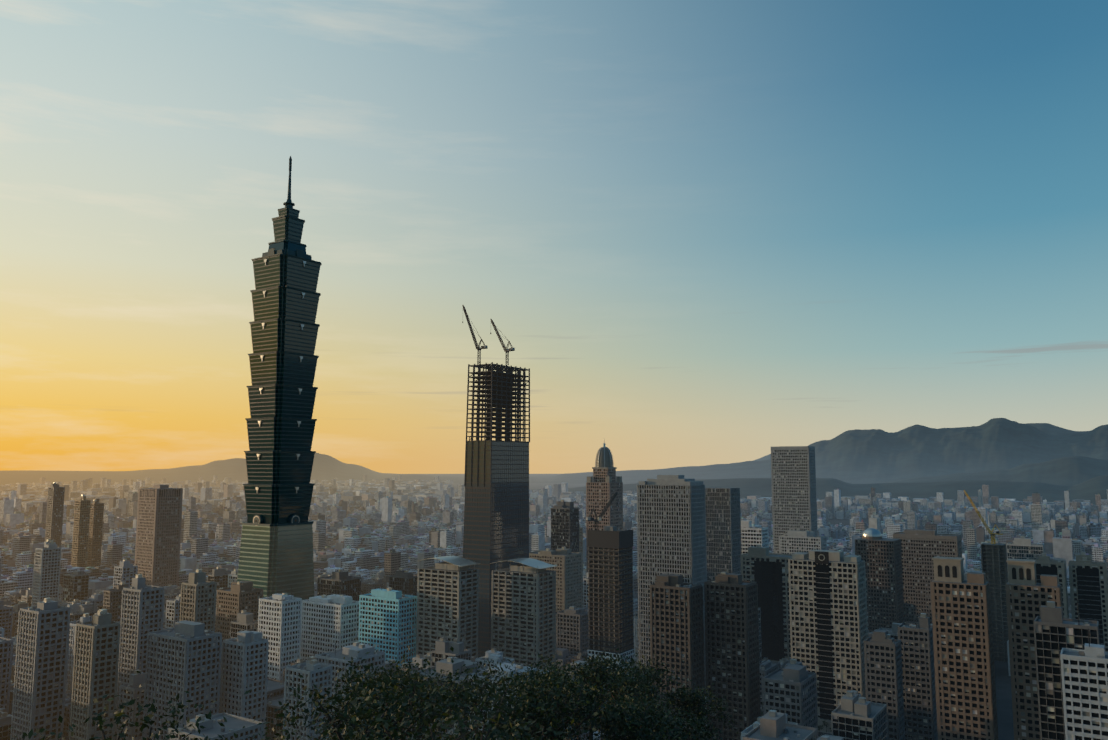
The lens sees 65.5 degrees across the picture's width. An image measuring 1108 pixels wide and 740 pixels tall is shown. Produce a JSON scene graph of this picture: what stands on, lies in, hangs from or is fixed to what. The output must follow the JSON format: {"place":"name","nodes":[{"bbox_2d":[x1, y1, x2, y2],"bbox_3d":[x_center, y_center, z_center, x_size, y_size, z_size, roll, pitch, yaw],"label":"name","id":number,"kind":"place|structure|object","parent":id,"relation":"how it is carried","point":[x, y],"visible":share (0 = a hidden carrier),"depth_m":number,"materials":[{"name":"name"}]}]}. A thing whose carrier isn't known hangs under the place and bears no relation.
{"place":"outdoors","nodes":[
{"label":"outdoors","id":0,"kind":"place"},
{"bbox_2d":[135,485,182,586],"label":"high-rise building","id":1,"kind":"structure","parent":0,"point":[158,536],"depth_m":1136.85,"materials":[{"name":"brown concrete"}]},
{"bbox_2d":[0,453,559,484],"bbox_3d":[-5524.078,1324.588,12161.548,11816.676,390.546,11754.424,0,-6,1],"label":"distant hills","id":2,"kind":"structure","parent":0,"point":[326,467],"depth_m":10357.39,"materials":[{"name":"grey"}]},
{"bbox_2d":[463,362,529,657],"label":"unfinished skyscraper","id":3,"kind":"structure","parent":0,"point":[496,509],"depth_m":806.08,"materials":[{"name":"grey glass"}]},
{"bbox_2d":[462,305,487,364],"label":"tower crane","id":4,"kind":"object","parent":3,"relation":"on","point":[477,346],"visible":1,"depth_m":805.65,"materials":[{"name":"grey paint"}]},
{"bbox_2d":[490,319,514,364],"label":"tower crane","id":5,"kind":"object","parent":3,"relation":"on","point":[506,349],"visible":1,"depth_m":807.17,"materials":[{"name":"grey paint"}]},
{"bbox_2d":[0,487,1107,606],"bbox_3d":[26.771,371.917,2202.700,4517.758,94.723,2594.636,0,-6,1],"label":"city buildings","id":6,"kind":"structure","parent":0,"point":[387,534],"depth_m":1874.60,"materials":[{"name":"grey concrete"}]},
{"bbox_2d":[0,475,1107,512],"bbox_3d":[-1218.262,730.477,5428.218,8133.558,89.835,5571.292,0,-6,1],"label":"city buildings","id":7,"kind":"structure","parent":0,"point":[215,491],"depth_m":4277.22,"materials":[{"name":"grey concrete"}]},
{"bbox_2d":[0,0,1107,473],"label":"sky","id":8,"kind":"structure","parent":0,"point":[704,232],"materials":[{"name":"blue"}]},
{"bbox_2d":[63,483,1090,739],"bbox_3d":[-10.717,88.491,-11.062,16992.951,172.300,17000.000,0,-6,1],"label":"ground","id":9,"kind":"structure","parent":0,"point":[1003,703],"depth_m":693.24,"materials":[{"name":"soil"}]},
{"bbox_2d":[10,598,70,739],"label":"high-rise building","id":10,"kind":"structure","parent":9,"relation":"on","point":[40,677],"depth_m":512.57,"materials":[{"name":"beige concrete"}]},
{"bbox_2d":[45,482,64,546],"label":"building","id":11,"kind":"structure","parent":9,"relation":"on","point":[54,515],"depth_m":1466.30,"materials":[{"name":"beige concrete"}]},
{"bbox_2d":[71,494,90,567],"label":"twin tower","id":12,"kind":"structure","parent":9,"relation":"on","point":[80,541],"depth_m":1308.24,"materials":[{"name":"brown concrete"}]},
{"bbox_2d":[69,601,120,739],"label":"high-rise building","id":13,"kind":"structure","parent":9,"relation":"on","point":[96,656],"depth_m":490.04,"materials":[{"name":"beige concrete"}]},
{"bbox_2d":[87,497,103,567],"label":"twin tower","id":14,"kind":"structure","parent":9,"relation":"on","point":[95,533],"depth_m":1351.14,"materials":[{"name":"brown concrete"}]},
{"bbox_2d":[115,571,164,731],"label":"high-rise building","id":15,"kind":"structure","parent":9,"relation":"on","point":[142,608],"depth_m":573.04,"materials":[{"name":"beige concrete"}]},
{"bbox_2d":[142,620,221,739],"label":"high-rise building","id":16,"kind":"structure","parent":9,"relation":"on","point":[183,656],"depth_m":496.11,"materials":[{"name":"grey concrete"}]},
{"bbox_2d":[180,569,216,631],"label":"high-rise building","id":17,"kind":"structure","parent":9,"relation":"on","point":[198,598],"depth_m":606.51,"materials":[{"name":"beige concrete"}]},
{"bbox_2d":[215,581,262,641],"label":"brown block","id":18,"kind":"structure","parent":9,"relation":"on","point":[234,599],"depth_m":739.21,"materials":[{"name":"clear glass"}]},
{"bbox_2d":[219,630,268,738],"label":"high-rise building","id":19,"kind":"structure","parent":9,"relation":"on","point":[244,662],"depth_m":511.41,"materials":[{"name":"grey concrete"}]},
{"bbox_2d":[215,156,321,613],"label":"skyscraper","id":20,"kind":"structure","parent":9,"relation":"on","point":[276,552],"depth_m":883.79,"materials":[{"name":"glass"}]},
{"bbox_2d":[258,586,301,680],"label":"white office","id":21,"kind":"structure","parent":9,"relation":"on","point":[279,621],"depth_m":678.34,"materials":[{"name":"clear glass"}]},
{"bbox_2d":[283,650,332,739],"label":"high-rise building","id":22,"kind":"structure","parent":9,"relation":"on","point":[311,670],"depth_m":491.85,"materials":[{"name":"grey concrete"}]},
{"bbox_2d":[300,594,358,659],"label":"white office","id":23,"kind":"structure","parent":9,"relation":"on","point":[328,622],"depth_m":714.90,"materials":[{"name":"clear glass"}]},
{"bbox_2d":[317,569,360,600],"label":"building","id":24,"kind":"structure","parent":9,"relation":"on","point":[339,582],"depth_m":831.39,"materials":[{"name":"black concrete"}]},
{"bbox_2d":[8,643,742,739],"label":"trees","id":25,"kind":"object","parent":9,"relation":"on","point":[550,705],"visible":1,"depth_m":77.27,"materials":[{"name":"green plant"}]},
{"bbox_2d":[358,584,416,665],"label":"office building","id":26,"kind":"structure","parent":9,"relation":"on","point":[388,621],"depth_m":682.48,"materials":[{"name":"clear glass"}]},
{"bbox_2d":[389,568,416,595],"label":"building","id":27,"kind":"structure","parent":9,"relation":"on","point":[404,581],"depth_m":877.10,"materials":[{"name":"black concrete"}]},
{"bbox_2d":[416,556,479,658],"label":"apartment building","id":28,"kind":"structure","parent":9,"relation":"on","point":[447,597],"depth_m":672.12,"materials":[{"name":"beige concrete"}]},
{"bbox_2d":[490,558,556,670],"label":"residential building","id":29,"kind":"structure","parent":9,"relation":"on","point":[523,610],"depth_m":683.74,"materials":[{"name":"beige concrete"}]},
{"bbox_2d":[0,539,1071,739],"bbox_3d":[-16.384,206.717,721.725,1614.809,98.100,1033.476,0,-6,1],"label":"city buildings","id":30,"kind":"structure","parent":9,"relation":"on","point":[788,693],"depth_m":571.39,"materials":[{"name":"grey concrete"}]},
{"bbox_2d":[529,547,582,613],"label":"hotel block","id":31,"kind":"structure","parent":9,"relation":"on","point":[568,568],"depth_m":872.28,"materials":[{"name":"grey concrete"}]},
{"bbox_2d":[551,500,578,551],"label":"building","id":32,"kind":"structure","parent":9,"relation":"on","point":[564,524],"depth_m":992.83,"materials":[{"name":"black concrete"}]},
{"bbox_2d":[579,524,582,552],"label":"building","id":33,"kind":"structure","parent":9,"relation":"on","point":[580,539],"depth_m":1188.15,"materials":[{"name":"grey glass"}]},
{"bbox_2d":[587,526,634,708],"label":"building","id":34,"kind":"structure","parent":9,"relation":"on","point":[610,583],"depth_m":631.37,"materials":[{"name":"concrete"}]},
{"bbox_2d":[586,492,617,529],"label":"tower crane","id":35,"kind":"object","parent":34,"relation":"on","point":[599,517],"visible":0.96,"depth_m":645.71,"materials":[{"name":"grey paint"}]},
{"bbox_2d":[637,475,706,687],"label":"high-rise building","id":36,"kind":"structure","parent":9,"relation":"on","point":[671,524],"depth_m":692.64,"materials":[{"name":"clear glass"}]},
{"bbox_2d":[650,574,704,739],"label":"high-rise building","id":37,"kind":"structure","parent":9,"relation":"on","point":[676,624],"depth_m":509.01,"materials":[{"name":"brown concrete"}]},
{"bbox_2d":[705,487,741,580],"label":"high-rise building","id":38,"kind":"structure","parent":9,"relation":"on","point":[723,531],"depth_m":835.48,"materials":[{"name":"glass"}]},
{"bbox_2d":[704,572,760,739],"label":"high-rise building","id":39,"kind":"structure","parent":9,"relation":"on","point":[732,640],"depth_m":510.92,"materials":[{"name":"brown concrete"}]},
{"bbox_2d":[741,520,768,553],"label":"white office","id":40,"kind":"structure","parent":9,"relation":"on","point":[752,536],"depth_m":866.81,"materials":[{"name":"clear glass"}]},
{"bbox_2d":[740,544,791,661],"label":"portal block","id":41,"kind":"structure","parent":9,"relation":"on","point":[765,570],"depth_m":731.58,"materials":[{"name":"black glass"}]},
{"bbox_2d":[788,550,867,732],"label":"emblem tower","id":42,"kind":"structure","parent":9,"relation":"on","point":[828,615],"depth_m":574.52,"materials":[{"name":"beige concrete"}]},
{"bbox_2d":[761,702,926,739],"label":"street trees","id":43,"kind":"object","parent":9,"relation":"on","point":[821,727],"visible":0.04,"depth_m":560.46,"materials":[{"name":"green plant"}]},
{"bbox_2d":[855,528,904,631],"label":"high-rise building","id":44,"kind":"structure","parent":9,"relation":"on","point":[881,557],"depth_m":825.98,"materials":[{"name":"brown glass"}]},
{"bbox_2d":[864,629,904,739],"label":"dark office","id":45,"kind":"structure","parent":9,"relation":"on","point":[883,667],"depth_m":515.42,"materials":[{"name":"grey concrete"}]},
{"bbox_2d":[898,613,937,739],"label":"dark office","id":46,"kind":"structure","parent":9,"relation":"on","point":[919,691],"depth_m":534.47,"materials":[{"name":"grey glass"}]},
{"bbox_2d":[893,529,961,623],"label":"high-rise building","id":47,"kind":"structure","parent":9,"relation":"on","point":[920,549],"depth_m":869.60,"materials":[{"name":"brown concrete"}]},
{"bbox_2d":[930,556,997,739],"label":"high-rise building","id":48,"kind":"structure","parent":9,"relation":"on","point":[965,689],"depth_m":442.31,"materials":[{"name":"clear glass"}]},
{"bbox_2d":[980,543,1008,661],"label":"building site","id":49,"kind":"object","parent":9,"relation":"on","point":[994,562],"visible":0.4,"depth_m":785.71,"materials":[{"name":"concrete"}]},
{"bbox_2d":[964,490,1002,543],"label":"construction crane","id":50,"kind":"object","parent":49,"relation":"on","point":[990,531],"visible":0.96,"depth_m":798.51,"materials":[{"name":"orange paint"}]},
{"bbox_2d":[1006,536,1044,581],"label":"building","id":51,"kind":"structure","parent":9,"relation":"on","point":[1022,547],"depth_m":829.32,"materials":[{"name":"concrete"}]},
{"bbox_2d":[1005,558,1063,739],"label":"building","id":52,"kind":"structure","parent":9,"relation":"on","point":[1027,595],"depth_m":435.06,"materials":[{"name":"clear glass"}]},
{"bbox_2d":[1028,553,1068,617],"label":"high-rise building","id":53,"kind":"structure","parent":9,"relation":"on","point":[1045,564],"depth_m":677.45,"materials":[{"name":"grey concrete"}]},
{"bbox_2d":[1034,600,1099,739],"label":"frame block","id":54,"kind":"structure","parent":9,"relation":"on","point":[1055,632],"depth_m":379.87,"materials":[{"name":"grey glass"}]},
{"bbox_2d":[1060,629,1107,739],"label":"striped block","id":55,"kind":"structure","parent":9,"relation":"on","point":[1084,674],"depth_m":352.05,"materials":[{"name":"white concrete"}]},
{"bbox_2d":[1068,551,1107,651],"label":"high-rise building","id":56,"kind":"structure","parent":9,"relation":"on","point":[1088,579],"depth_m":671.67,"materials":[{"name":"teal glass"}]},
{"bbox_2d":[386,459,770,483],"bbox_3d":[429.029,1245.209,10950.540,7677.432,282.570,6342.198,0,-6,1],"label":"mountain","id":57,"kind":"structure","parent":0,"point":[754,469],"depth_m":10006.36,"materials":[{"name":"grey"}]},
{"bbox_2d":[586,443,622,572],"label":"domed skyscraper","id":58,"kind":"structure","parent":0,"point":[604,482],"depth_m":1018.92,"materials":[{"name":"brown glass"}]},
{"bbox_2d":[464,475,1107,504],"bbox_3d":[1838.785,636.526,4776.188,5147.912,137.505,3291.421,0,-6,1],"label":"hills","id":59,"kind":"structure","parent":0,"point":[1089,489],"depth_m":4558.78,"materials":[{"name":"grey"}]},
{"bbox_2d":[771,446,817,553],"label":"grey tower","id":60,"kind":"structure","parent":0,"point":[794,497],"depth_m":1102.84,"materials":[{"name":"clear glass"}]},
{"bbox_2d":[761,715,831,737],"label":"avenue road","id":61,"kind":"structure","parent":0,"point":[820,733],"depth_m":566.63,"materials":[{"name":"grey asphalt"}]},
{"bbox_2d":[779,529,826,553],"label":"building","id":62,"kind":"structure","parent":0,"point":[794,541],"depth_m":1068.15,"materials":[{"name":"grey concrete"}]},
{"bbox_2d":[730,423,1088,463],"bbox_3d":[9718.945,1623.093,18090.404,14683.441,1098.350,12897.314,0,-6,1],"label":"mountain","id":63,"kind":"structure","parent":0,"point":[1050,428],"depth_m":17281.28,"materials":[{"name":"grey"}]},
{"bbox_2d":[808,418,1107,483],"bbox_3d":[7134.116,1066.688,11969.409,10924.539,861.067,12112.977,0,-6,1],"label":"mountain range","id":64,"kind":"structure","parent":0,"point":[857,456],"depth_m":9855.23,"materials":[{"name":"grey"}]},
{"bbox_2d":[868,456,1107,485],"bbox_3d":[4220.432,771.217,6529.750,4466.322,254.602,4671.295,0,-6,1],"label":"mountain","id":65,"kind":"structure","parent":0,"point":[1069,471],"depth_m":6139.85,"materials":[{"name":"grey"}]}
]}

